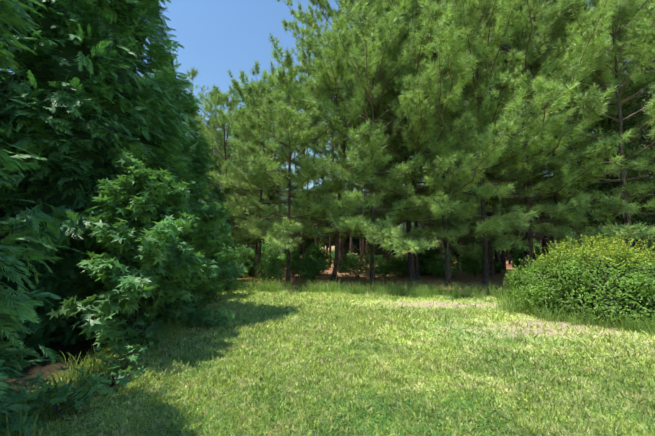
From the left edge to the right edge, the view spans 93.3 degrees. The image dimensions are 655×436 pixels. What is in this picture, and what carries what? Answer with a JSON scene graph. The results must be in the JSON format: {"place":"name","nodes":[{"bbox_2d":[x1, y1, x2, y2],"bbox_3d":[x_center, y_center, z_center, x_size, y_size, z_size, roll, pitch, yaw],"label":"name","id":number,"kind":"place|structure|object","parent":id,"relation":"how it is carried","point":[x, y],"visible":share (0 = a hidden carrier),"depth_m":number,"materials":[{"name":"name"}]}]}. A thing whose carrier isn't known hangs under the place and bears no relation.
{"place":"outdoors","nodes":[
{"label":"outdoors","id":0,"kind":"place"},
{"bbox_2d":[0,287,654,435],"bbox_3d":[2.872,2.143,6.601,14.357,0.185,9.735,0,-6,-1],"label":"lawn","id":1,"kind":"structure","parent":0,"point":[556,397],"depth_m":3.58,"materials":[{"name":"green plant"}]},
{"bbox_2d":[0,248,654,435],"bbox_3d":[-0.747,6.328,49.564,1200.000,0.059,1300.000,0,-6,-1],"label":"ground","id":2,"kind":"structure","parent":0,"point":[84,345],"depth_m":6.05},
{"bbox_2d":[0,0,242,435],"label":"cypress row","id":3,"kind":"object","parent":2,"relation":"on","point":[76,99],"visible":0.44,"depth_m":5.45,"materials":[{"name":"green plant"}]},
{"bbox_2d":[28,140,249,420],"bbox_3d":[-3.675,0.238,6.788,3.753,3.943,8.311,0,-6,-1],"label":"sweetgum","id":4,"kind":"object","parent":2,"relation":"on","point":[159,269],"visible":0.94,"depth_m":4.66,"materials":[{"name":"green plant"}]},
{"bbox_2d":[210,81,286,251],"bbox_3d":[-8.880,-5.279,26.432,6.606,18.682,15.995,-2,-6,18],"label":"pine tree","id":5,"kind":"object","parent":2,"relation":"on","point":[245,90],"visible":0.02,"depth_m":29.91,"materials":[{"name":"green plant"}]},
{"bbox_2d":[0,273,654,435],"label":"tall grass","id":6,"kind":"structure","parent":2,"relation":"on","point":[637,326],"depth_m":6.64,"materials":[{"name":"green plant"}]},
{"bbox_2d":[1,0,654,272],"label":"trees","id":7,"kind":"object","parent":2,"relation":"on","point":[498,256],"depth_m":26.95,"materials":[{"name":"green plant"}]},
{"bbox_2d":[35,277,651,435],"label":"litter","id":8,"kind":"object","parent":2,"relation":"on","point":[376,336],"visible":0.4,"depth_m":5.18,"materials":[{"name":"brown plant"}]},
{"bbox_2d":[182,0,654,285],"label":"pines","id":9,"kind":"object","parent":2,"relation":"on","point":[448,46],"visible":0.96,"depth_m":12.83,"materials":[{"name":"green plant"}]},
{"bbox_2d":[221,237,653,281],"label":"understory","id":10,"kind":"object","parent":2,"relation":"on","point":[314,259],"visible":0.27,"depth_m":16.19,"materials":[{"name":"green plant"}]},
{"bbox_2d":[221,80,654,269],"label":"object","id":11,"kind":"object","parent":2,"relation":"on","point":[378,250],"visible":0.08,"depth_m":20.66,"materials":[{"name":"green plant"}]},
{"bbox_2d":[503,231,654,324],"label":"shrub","id":12,"kind":"object","parent":2,"relation":"on","point":[609,277],"visible":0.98,"depth_m":6.68,"materials":[{"name":"green plant"}]},
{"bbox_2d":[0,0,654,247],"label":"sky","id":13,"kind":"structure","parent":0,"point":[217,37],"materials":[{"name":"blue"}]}
]}

